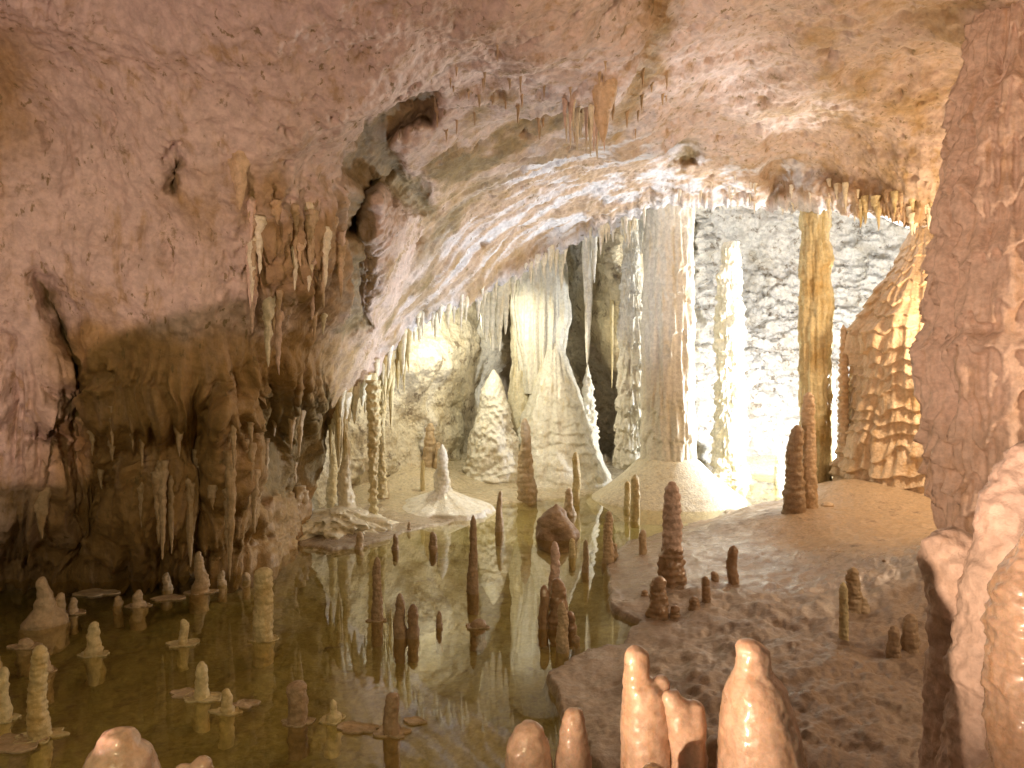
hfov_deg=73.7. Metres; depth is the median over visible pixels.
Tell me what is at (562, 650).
stalagmite
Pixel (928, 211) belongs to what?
stalactite
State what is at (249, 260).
stalactite
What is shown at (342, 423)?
stalactite
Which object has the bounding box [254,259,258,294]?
stalactite
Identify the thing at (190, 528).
stalactite
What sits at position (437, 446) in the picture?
stalagmite
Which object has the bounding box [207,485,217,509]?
stalactite
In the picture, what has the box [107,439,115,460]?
stalactite
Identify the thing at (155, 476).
stalactite
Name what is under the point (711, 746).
stalagmite
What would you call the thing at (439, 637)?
stalagmite
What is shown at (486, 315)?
stalactite
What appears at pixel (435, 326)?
stalactite
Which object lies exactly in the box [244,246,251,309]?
stalactite
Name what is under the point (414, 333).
stalactite
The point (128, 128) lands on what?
cave ceiling
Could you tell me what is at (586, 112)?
stalactite
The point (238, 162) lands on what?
stalactite
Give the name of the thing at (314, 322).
stalactite
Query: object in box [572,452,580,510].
stalagmite
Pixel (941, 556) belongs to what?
stalagmite
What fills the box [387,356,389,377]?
stalactite
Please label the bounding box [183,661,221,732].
stalagmite
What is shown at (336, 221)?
stalactite
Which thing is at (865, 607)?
stalagmite
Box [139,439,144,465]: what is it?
stalactite
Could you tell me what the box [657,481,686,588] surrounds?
stalagmite
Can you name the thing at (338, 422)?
stalactite
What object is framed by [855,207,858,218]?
stalactite
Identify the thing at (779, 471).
stalagmite
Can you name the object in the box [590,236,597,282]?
stalactite
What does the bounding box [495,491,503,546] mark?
stalagmite
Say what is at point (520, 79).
stalactite
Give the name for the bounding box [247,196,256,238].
stalactite
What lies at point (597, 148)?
stalactite
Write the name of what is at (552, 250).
stalactite
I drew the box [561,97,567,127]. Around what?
stalactite
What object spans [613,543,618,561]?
stalagmite
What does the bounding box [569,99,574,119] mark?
stalactite
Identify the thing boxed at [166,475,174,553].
stalactite
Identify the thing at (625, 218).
stalactite
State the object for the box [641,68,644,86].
stalactite
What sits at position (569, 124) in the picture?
stalactite
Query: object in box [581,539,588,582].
stalagmite
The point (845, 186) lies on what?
stalactite
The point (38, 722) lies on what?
stalagmite
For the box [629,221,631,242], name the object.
stalactite
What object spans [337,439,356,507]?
stalagmite
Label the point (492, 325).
stalactite
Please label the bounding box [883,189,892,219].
stalactite
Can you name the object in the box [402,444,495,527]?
stalagmite
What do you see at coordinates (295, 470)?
stalactite
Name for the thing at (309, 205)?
stalactite
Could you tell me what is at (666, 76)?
stalactite
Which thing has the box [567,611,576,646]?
stalagmite
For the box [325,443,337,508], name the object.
stalagmite
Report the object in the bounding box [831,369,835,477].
stalagmite
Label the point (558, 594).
stalagmite
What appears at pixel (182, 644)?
stalagmite
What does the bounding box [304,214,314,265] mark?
stalactite
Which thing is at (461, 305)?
stalactite
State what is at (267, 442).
stalactite
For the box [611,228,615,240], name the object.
stalactite
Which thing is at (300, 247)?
stalactite
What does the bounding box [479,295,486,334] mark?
stalactite
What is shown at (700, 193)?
stalactite
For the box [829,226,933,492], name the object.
flowstone mound
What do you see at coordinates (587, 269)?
stalactite
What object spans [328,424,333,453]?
stalactite
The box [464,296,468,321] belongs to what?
stalactite
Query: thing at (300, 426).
stalactite
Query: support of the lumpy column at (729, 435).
on the ground
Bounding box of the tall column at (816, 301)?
[797,210,834,482]
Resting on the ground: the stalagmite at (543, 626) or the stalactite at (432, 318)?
the stalagmite at (543, 626)
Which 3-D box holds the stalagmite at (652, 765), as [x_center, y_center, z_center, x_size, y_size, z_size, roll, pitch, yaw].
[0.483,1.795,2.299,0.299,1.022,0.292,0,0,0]
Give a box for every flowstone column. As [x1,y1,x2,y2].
[586,203,751,524]
[908,0,1023,533]
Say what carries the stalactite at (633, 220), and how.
hanging from the cave ceiling
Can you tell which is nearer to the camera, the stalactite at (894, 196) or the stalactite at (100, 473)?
the stalactite at (100, 473)
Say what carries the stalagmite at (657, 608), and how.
on the ground
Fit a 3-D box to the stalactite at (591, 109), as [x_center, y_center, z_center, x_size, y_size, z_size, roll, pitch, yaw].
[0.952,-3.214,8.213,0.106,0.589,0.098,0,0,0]
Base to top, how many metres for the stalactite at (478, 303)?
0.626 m
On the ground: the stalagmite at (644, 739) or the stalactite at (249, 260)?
the stalagmite at (644, 739)
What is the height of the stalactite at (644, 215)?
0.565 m
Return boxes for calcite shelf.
[0,733,46,754]
[72,588,120,597]
[150,594,185,601]
[169,687,194,699]
[233,699,260,709]
[337,721,379,734]
[403,716,426,726]
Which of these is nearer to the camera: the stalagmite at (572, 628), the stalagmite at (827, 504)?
the stalagmite at (572, 628)
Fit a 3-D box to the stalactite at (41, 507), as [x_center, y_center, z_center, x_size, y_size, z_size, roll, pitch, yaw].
[-5.201,1.401,7.551,0.190,0.625,0.241,0,0,33]
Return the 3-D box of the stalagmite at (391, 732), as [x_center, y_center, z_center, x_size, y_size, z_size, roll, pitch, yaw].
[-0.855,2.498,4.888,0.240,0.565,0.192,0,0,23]
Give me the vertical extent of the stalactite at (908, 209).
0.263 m
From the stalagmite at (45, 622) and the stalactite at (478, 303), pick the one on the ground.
the stalagmite at (45, 622)
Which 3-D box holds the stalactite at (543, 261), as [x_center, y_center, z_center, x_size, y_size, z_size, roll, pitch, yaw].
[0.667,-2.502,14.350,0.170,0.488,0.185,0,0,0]
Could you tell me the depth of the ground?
6.91 m
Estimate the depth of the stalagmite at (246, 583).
8.68 m
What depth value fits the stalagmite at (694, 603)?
7.21 m
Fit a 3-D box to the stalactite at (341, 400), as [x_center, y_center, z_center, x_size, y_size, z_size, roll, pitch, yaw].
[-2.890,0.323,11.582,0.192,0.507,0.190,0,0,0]
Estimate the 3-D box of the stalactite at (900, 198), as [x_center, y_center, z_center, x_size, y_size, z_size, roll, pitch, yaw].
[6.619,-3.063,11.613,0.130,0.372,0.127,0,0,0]
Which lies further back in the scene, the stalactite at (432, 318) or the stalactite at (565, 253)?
the stalactite at (565, 253)
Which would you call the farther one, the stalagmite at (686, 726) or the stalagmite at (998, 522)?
the stalagmite at (998, 522)
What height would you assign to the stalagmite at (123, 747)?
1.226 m
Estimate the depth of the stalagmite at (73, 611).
7.43 m
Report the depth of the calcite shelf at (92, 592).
8.14 m
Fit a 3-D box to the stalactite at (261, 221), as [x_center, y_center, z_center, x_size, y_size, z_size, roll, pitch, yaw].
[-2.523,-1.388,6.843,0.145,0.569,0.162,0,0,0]
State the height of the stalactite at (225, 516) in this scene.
0.864 m
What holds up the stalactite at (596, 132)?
hanging from the cave ceiling
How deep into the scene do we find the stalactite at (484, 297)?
13.84 m
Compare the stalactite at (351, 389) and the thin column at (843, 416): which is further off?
the thin column at (843, 416)
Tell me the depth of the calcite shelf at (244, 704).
5.32 m
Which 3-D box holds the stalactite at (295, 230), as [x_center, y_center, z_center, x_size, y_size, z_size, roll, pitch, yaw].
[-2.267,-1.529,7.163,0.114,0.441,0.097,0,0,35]
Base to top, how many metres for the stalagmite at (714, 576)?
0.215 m
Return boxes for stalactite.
[34,483,51,538]
[86,430,95,455]
[97,469,104,488]
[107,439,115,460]
[108,406,113,446]
[137,482,143,526]
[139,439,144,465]
[150,471,161,543]
[156,460,168,559]
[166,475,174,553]
[173,426,183,456]
[185,468,199,566]
[192,451,197,466]
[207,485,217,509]
[222,450,236,581]
[222,487,236,557]
[227,150,250,209]
[230,425,236,468]
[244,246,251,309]
[245,439,248,452]
[246,270,258,332]
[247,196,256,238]
[247,238,255,301]
[247,413,255,445]
[248,443,256,480]
[251,236,256,279]
[251,469,260,533]
[254,215,266,273]
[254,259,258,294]
[262,295,275,366]
[264,438,269,478]
[271,199,281,224]
[271,300,276,332]
[271,420,276,436]
[274,309,283,374]
[275,289,283,309]
[288,417,296,450]
[290,203,299,218]
[290,246,298,289]
[293,216,298,258]
[293,485,305,506]
[294,456,299,483]
[296,239,306,265]
[297,410,305,454]
[302,490,308,505]
[304,202,313,211]
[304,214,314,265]
[305,209,318,260]
[307,264,313,291]
[309,296,314,318]
[311,257,316,286]
[312,312,317,339]
[320,256,328,307]
[320,313,327,334]
[322,226,331,285]
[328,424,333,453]
[331,418,334,434]
[332,411,339,467]
[335,216,338,227]
[335,401,340,456]
[336,232,345,245]
[337,244,345,296]
[338,390,345,417]
[341,406,344,442]
[343,415,345,456]
[344,392,351,419]
[345,389,349,453]
[348,387,352,418]
[352,382,360,424]
[360,375,369,406]
[364,374,371,412]
[369,373,376,379]
[374,359,379,379]
[380,373,383,402]
[381,355,387,396]
[381,363,384,384]
[387,345,393,369]
[387,351,394,390]
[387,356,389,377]
[388,357,395,426]
[395,349,399,388]
[398,339,402,376]
[401,328,407,373]
[403,352,406,391]
[406,328,411,372]
[413,327,417,341]
[416,311,421,326]
[417,324,420,341]
[421,311,424,338]
[431,312,434,331]
[433,312,437,339]
[434,102,438,127]
[437,304,443,323]
[444,303,451,327]
[452,306,456,321]
[459,293,463,328]
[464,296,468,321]
[475,299,480,319]
[477,94,480,107]
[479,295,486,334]
[483,72,486,88]
[483,293,486,305]
[484,292,489,340]
[489,288,495,349]
[494,280,497,299]
[495,283,505,350]
[503,279,510,334]
[510,277,514,298]
[515,105,519,122]
[519,75,522,93]
[529,261,532,283]
[534,254,540,274]
[536,117,540,134]
[540,253,547,276]
[548,245,554,272]
[554,249,558,276]
[558,253,564,290]
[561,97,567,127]
[563,248,567,262]
[565,113,567,143]
[567,106,571,147]
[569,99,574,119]
[569,114,570,135]
[572,100,575,127]
[574,113,575,139]
[575,106,580,133]
[576,114,579,149]
[579,113,581,138]
[581,237,592,364]
[582,108,584,127]
[584,107,588,140]
[588,104,593,140]
[588,113,589,132]
[589,132,590,155]
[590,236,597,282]
[592,77,617,141]
[593,108,595,150]
[595,125,597,145]
[595,136,597,160]
[597,71,600,86]
[597,225,602,254]
[604,222,608,242]
[609,299,613,383]
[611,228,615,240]
[623,216,628,232]
[625,111,628,126]
[626,225,629,246]
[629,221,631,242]
[632,216,634,231]
[638,216,642,252]
[640,94,643,110]
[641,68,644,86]
[643,209,645,226]
[665,71,668,89]
[677,189,681,201]
[699,190,701,202]
[753,183,757,194]
[789,184,793,198]
[826,178,831,195]
[826,198,830,213]
[833,183,840,199]
[838,183,841,192]
[842,182,848,212]
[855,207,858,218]
[858,211,862,227]
[859,199,861,215]
[861,195,868,215]
[862,209,866,223]
[871,195,880,210]
[875,201,881,230]
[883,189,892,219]
[885,193,889,208]
[890,190,898,216]
[895,207,899,224]
[898,192,903,213]
[906,206,911,216]
[907,212,915,234]
[908,198,914,211]
[926,204,930,221]
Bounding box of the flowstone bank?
[299,506,399,540]
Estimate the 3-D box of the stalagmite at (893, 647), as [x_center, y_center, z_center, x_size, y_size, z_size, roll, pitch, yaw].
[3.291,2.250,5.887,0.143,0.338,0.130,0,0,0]
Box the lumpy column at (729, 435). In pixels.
[710,241,750,479]
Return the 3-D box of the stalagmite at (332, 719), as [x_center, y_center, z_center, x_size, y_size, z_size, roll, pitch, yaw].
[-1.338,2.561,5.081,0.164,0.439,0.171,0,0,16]
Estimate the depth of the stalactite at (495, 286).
13.91 m
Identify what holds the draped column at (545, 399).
on the ground
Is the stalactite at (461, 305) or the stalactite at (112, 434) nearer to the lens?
the stalactite at (112, 434)
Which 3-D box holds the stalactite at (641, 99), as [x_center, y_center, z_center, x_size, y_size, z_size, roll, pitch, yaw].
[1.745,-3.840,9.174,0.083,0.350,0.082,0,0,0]
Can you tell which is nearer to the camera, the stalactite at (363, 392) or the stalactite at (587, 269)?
the stalactite at (363, 392)
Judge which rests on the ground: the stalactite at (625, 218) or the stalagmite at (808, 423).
the stalagmite at (808, 423)
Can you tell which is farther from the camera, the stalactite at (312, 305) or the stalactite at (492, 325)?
the stalactite at (492, 325)
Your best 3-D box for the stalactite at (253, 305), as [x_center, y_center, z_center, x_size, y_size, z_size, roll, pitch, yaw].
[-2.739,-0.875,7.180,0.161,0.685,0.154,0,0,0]
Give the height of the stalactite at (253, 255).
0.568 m
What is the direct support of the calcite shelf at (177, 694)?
on the floor
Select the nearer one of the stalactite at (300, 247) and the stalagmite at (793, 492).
the stalactite at (300, 247)
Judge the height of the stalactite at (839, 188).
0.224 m
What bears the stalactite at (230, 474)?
hanging from the cave ceiling
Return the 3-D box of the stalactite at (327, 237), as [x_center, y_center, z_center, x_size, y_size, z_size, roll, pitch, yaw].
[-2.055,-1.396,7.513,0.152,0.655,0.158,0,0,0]
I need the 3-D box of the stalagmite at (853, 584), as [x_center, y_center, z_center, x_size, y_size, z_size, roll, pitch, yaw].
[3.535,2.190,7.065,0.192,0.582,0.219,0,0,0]
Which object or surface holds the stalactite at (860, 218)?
hanging from the cave ceiling
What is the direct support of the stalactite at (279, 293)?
hanging from the cave ceiling
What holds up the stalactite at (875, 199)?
hanging from the cave ceiling
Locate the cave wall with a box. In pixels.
[311,205,910,509]
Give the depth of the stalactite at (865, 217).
12.17 m
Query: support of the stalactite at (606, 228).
hanging from the cave ceiling
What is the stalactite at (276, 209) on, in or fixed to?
hanging from the cave ceiling
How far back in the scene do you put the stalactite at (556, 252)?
14.51 m
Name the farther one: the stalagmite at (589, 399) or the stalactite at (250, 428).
the stalagmite at (589, 399)
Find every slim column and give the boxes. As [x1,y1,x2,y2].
[365,380,381,514]
[377,396,388,498]
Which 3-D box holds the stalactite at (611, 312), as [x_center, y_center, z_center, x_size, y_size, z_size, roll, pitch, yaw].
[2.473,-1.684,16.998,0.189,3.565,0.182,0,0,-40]
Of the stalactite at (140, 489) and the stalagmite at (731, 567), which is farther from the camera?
the stalagmite at (731, 567)
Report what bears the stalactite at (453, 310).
hanging from the cave ceiling
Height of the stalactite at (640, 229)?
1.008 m
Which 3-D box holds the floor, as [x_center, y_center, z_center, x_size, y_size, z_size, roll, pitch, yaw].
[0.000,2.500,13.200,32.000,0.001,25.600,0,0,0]
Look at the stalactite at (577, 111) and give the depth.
8.22 m
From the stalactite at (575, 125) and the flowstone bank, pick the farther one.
the flowstone bank
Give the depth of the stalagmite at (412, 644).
6.69 m
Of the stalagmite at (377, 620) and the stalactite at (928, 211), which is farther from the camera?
the stalactite at (928, 211)
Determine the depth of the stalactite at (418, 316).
12.76 m
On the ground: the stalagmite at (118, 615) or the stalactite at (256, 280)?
the stalagmite at (118, 615)
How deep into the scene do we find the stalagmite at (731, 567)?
8.21 m
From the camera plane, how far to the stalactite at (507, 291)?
14.54 m
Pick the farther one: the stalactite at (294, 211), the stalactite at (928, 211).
the stalactite at (928, 211)
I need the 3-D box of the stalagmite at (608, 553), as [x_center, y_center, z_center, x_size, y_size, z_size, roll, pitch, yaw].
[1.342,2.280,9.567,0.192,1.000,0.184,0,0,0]
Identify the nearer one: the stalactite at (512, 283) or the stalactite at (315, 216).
the stalactite at (315, 216)
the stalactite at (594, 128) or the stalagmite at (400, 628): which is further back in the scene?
the stalactite at (594, 128)
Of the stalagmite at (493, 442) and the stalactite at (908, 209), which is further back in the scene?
the stalagmite at (493, 442)
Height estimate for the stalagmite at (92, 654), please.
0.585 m
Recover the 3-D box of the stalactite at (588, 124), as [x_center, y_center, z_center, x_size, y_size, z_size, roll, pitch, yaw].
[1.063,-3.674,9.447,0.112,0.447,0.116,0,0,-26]
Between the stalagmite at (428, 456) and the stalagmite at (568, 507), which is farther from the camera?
the stalagmite at (428, 456)
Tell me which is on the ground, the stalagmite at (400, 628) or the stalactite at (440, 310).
the stalagmite at (400, 628)
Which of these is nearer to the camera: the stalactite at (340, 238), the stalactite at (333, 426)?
the stalactite at (340, 238)
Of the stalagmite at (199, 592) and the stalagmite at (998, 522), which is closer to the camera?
the stalagmite at (998, 522)
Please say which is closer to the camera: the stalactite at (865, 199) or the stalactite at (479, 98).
the stalactite at (479, 98)
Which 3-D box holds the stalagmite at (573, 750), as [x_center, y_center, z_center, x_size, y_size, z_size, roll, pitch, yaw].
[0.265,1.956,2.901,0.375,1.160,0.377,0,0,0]
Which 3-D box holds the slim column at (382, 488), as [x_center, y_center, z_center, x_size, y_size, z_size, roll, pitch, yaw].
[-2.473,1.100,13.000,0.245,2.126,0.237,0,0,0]
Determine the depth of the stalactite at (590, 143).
9.44 m
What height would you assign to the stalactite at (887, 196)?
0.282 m
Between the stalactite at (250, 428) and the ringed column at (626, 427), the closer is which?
the stalactite at (250, 428)
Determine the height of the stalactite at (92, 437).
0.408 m
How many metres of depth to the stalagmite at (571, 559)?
9.79 m
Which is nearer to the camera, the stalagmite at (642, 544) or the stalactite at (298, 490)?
the stalagmite at (642, 544)
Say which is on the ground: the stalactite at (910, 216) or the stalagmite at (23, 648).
the stalagmite at (23, 648)
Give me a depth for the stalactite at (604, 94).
7.85 m
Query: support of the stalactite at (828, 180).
hanging from the cave ceiling
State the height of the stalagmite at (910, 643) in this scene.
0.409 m
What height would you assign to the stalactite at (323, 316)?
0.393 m
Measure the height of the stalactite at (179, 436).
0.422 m
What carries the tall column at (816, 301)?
on the ground
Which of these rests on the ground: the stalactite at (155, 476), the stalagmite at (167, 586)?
the stalagmite at (167, 586)
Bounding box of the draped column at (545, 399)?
[507,258,611,489]
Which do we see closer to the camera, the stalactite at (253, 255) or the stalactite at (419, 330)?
the stalactite at (253, 255)
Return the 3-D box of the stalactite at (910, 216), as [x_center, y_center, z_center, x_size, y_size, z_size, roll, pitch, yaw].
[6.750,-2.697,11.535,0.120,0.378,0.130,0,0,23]
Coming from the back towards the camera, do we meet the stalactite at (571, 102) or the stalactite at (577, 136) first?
the stalactite at (577, 136)
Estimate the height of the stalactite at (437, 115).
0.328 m
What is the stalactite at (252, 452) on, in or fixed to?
hanging from the cave ceiling
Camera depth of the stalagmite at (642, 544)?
9.81 m
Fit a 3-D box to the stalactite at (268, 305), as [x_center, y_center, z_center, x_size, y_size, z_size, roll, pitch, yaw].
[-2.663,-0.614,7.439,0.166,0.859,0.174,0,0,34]
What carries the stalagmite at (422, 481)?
on the ground
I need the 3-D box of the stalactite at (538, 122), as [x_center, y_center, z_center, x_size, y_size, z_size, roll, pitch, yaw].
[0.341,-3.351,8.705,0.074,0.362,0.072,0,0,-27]
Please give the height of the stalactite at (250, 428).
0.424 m
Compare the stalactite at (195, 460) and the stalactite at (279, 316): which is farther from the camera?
the stalactite at (195, 460)
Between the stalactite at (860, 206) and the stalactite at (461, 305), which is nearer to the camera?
the stalactite at (860, 206)
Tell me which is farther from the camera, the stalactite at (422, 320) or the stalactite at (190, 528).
the stalactite at (422, 320)
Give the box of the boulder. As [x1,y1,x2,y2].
[535,504,579,553]
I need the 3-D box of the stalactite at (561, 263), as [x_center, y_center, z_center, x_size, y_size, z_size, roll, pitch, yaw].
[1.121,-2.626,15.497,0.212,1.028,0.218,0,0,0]
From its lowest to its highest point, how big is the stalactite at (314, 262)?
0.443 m
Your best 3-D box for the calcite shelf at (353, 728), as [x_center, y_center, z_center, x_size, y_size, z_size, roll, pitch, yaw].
[-1.122,2.507,4.940,0.306,0.050,0.162,0,0,14]
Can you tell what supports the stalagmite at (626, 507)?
on the flowstone column at (668, 434)
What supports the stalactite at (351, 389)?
hanging from the cave ceiling
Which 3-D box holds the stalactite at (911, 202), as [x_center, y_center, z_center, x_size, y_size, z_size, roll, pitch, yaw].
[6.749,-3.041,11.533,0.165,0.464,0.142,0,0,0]
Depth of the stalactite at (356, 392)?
11.88 m
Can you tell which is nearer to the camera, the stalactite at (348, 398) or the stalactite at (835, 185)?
the stalactite at (348, 398)
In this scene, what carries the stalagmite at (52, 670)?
on the ground
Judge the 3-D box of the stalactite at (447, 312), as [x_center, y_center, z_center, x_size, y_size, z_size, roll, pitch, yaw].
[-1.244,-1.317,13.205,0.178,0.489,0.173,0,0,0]
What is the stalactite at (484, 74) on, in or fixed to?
hanging from the cave ceiling
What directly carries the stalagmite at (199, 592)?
on the ground
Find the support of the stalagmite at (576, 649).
on the ground
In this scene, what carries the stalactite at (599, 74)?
hanging from the cave ceiling
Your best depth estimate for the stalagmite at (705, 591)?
7.33 m
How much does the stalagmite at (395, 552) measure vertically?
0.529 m
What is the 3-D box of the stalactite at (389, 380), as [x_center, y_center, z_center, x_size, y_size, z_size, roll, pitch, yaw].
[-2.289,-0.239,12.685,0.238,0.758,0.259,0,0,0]
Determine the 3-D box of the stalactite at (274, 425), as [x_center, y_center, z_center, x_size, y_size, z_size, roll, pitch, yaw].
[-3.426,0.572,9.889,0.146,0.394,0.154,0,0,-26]
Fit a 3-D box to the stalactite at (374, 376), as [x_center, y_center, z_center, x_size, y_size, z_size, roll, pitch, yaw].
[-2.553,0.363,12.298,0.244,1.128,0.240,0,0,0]
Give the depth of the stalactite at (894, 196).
11.62 m
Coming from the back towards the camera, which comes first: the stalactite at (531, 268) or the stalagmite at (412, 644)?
the stalactite at (531, 268)
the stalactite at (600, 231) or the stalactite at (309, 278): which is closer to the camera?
the stalactite at (309, 278)
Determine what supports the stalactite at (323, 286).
hanging from the cave ceiling
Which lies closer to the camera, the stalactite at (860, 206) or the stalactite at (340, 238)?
the stalactite at (340, 238)
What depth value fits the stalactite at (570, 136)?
8.32 m
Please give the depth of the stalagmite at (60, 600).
7.19 m
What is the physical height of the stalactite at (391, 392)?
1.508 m
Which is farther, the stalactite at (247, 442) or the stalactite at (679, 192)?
the stalactite at (679, 192)
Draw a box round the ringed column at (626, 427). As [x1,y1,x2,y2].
[612,220,642,469]
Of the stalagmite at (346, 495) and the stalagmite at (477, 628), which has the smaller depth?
the stalagmite at (477, 628)
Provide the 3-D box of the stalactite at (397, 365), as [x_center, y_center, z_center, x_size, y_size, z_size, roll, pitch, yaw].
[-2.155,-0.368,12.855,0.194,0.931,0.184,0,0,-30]
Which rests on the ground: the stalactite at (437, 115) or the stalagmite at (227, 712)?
the stalagmite at (227, 712)
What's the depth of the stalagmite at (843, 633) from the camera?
6.28 m
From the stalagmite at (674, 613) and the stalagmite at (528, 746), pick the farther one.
the stalagmite at (674, 613)
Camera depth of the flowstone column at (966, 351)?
7.26 m
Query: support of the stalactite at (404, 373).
hanging from the cave ceiling
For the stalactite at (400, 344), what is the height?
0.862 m
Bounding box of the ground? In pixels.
[0,453,936,767]
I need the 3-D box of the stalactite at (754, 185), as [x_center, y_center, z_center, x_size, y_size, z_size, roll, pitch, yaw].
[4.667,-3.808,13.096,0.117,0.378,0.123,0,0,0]
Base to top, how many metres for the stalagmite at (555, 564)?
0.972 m
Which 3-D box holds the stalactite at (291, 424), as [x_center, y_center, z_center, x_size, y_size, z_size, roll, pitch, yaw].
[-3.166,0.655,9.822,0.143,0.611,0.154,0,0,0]
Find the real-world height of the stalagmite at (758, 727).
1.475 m
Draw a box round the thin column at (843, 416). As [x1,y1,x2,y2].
[837,325,850,479]
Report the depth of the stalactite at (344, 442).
11.66 m
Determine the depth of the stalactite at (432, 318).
13.01 m
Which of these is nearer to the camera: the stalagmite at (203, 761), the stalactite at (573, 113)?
the stalagmite at (203, 761)
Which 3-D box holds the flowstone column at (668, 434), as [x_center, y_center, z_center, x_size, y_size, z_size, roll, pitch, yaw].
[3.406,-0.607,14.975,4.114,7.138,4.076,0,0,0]
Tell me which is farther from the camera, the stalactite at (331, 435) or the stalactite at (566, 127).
the stalactite at (331, 435)
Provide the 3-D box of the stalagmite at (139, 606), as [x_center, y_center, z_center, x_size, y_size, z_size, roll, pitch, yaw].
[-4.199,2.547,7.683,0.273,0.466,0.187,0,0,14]
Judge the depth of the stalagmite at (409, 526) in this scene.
11.62 m
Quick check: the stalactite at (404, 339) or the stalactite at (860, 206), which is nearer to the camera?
the stalactite at (860, 206)
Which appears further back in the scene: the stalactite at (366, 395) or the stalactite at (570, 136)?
the stalactite at (366, 395)
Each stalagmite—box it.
[0,667,20,735]
[6,638,42,677]
[13,644,69,767]
[17,576,69,654]
[46,652,57,704]
[55,592,69,642]
[66,597,85,634]
[77,621,109,685]
[82,726,161,767]
[112,595,123,627]
[124,589,152,630]
[161,572,173,610]
[165,619,199,672]
[176,755,213,767]
[183,551,218,613]
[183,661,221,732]
[208,688,242,749]
[217,570,227,602]
[242,572,250,599]
[247,567,278,667]
[281,680,315,760]
[319,699,345,759]
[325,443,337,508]
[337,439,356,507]
[354,531,363,555]
[365,557,386,646]
[373,692,411,767]
[391,534,399,561]
[392,593,407,663]
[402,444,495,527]
[406,604,419,662]
[407,522,410,529]
[420,460,424,490]
[422,423,435,467]
[428,531,438,566]
[433,442,440,468]
[435,611,442,653]
[461,369,519,483]
[465,618,489,651]
[466,515,479,614]
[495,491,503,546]
[505,719,552,767]
[516,418,537,505]
[537,585,549,646]
[548,541,559,610]
[548,578,567,646]
[554,707,591,767]
[555,602,569,666]
[563,488,576,526]
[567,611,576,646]
[568,538,575,571]
[571,635,580,656]
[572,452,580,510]
[581,365,599,439]
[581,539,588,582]
[601,511,614,574]
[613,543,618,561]
[620,644,670,767]
[623,481,630,515]
[629,474,639,527]
[639,529,646,554]
[641,590,648,595]
[643,762,663,767]
[645,576,668,619]
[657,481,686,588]
[662,689,708,767]
[669,605,680,618]
[688,596,700,610]
[701,576,710,602]
[706,734,717,767]
[711,571,718,581]
[716,638,808,767]
[726,545,739,584]
[773,448,784,481]
[781,425,806,513]
[800,392,818,508]
[820,501,833,506]
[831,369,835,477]
[838,582,848,640]
[845,567,862,613]
[861,596,869,613]
[885,625,901,657]
[900,613,920,653]
[916,526,972,767]
[934,441,1023,767]
[977,527,1023,767]
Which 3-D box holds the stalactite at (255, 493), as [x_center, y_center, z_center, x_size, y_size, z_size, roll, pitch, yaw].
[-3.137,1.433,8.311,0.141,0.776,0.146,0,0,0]
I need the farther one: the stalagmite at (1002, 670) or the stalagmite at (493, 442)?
the stalagmite at (493, 442)
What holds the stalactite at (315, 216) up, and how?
hanging from the cave ceiling
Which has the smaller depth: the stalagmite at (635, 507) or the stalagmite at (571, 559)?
the stalagmite at (571, 559)
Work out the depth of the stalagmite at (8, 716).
5.07 m
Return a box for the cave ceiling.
[0,0,1020,599]
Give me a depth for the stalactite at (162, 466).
7.62 m
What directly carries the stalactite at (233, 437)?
hanging from the cave ceiling
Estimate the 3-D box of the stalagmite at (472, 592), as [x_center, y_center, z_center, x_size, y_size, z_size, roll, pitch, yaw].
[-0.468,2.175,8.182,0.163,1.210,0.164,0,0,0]
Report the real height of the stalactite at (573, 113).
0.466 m
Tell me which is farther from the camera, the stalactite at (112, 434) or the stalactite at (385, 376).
the stalactite at (385, 376)
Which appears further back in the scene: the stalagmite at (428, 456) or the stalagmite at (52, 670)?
the stalagmite at (428, 456)
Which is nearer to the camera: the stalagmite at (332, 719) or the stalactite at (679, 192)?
the stalagmite at (332, 719)
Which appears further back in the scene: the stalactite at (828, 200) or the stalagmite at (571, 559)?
the stalactite at (828, 200)
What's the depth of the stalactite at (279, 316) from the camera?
7.59 m
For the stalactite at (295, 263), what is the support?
hanging from the cave ceiling
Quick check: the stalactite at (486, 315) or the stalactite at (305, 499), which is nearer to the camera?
the stalactite at (305, 499)
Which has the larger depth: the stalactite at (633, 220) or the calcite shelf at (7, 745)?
the stalactite at (633, 220)
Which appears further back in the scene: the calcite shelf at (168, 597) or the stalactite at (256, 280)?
the calcite shelf at (168, 597)
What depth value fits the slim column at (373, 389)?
11.82 m
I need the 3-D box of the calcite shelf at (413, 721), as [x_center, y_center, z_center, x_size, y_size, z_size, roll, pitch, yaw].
[-0.718,2.507,5.057,0.167,0.050,0.110,0,0,-18]
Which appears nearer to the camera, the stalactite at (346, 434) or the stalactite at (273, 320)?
the stalactite at (273, 320)
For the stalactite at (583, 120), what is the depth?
9.04 m
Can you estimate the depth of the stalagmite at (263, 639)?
6.62 m
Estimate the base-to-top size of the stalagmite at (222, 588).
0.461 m
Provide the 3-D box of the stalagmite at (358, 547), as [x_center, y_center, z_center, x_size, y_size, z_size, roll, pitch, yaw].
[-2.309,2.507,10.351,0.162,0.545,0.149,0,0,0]
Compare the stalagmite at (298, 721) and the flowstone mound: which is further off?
the flowstone mound
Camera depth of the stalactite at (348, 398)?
11.61 m
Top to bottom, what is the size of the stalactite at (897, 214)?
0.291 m
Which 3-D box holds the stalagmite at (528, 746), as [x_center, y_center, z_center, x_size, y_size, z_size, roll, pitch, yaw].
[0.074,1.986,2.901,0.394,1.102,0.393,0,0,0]
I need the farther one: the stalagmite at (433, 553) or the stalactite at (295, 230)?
the stalagmite at (433, 553)
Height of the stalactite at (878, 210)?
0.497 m

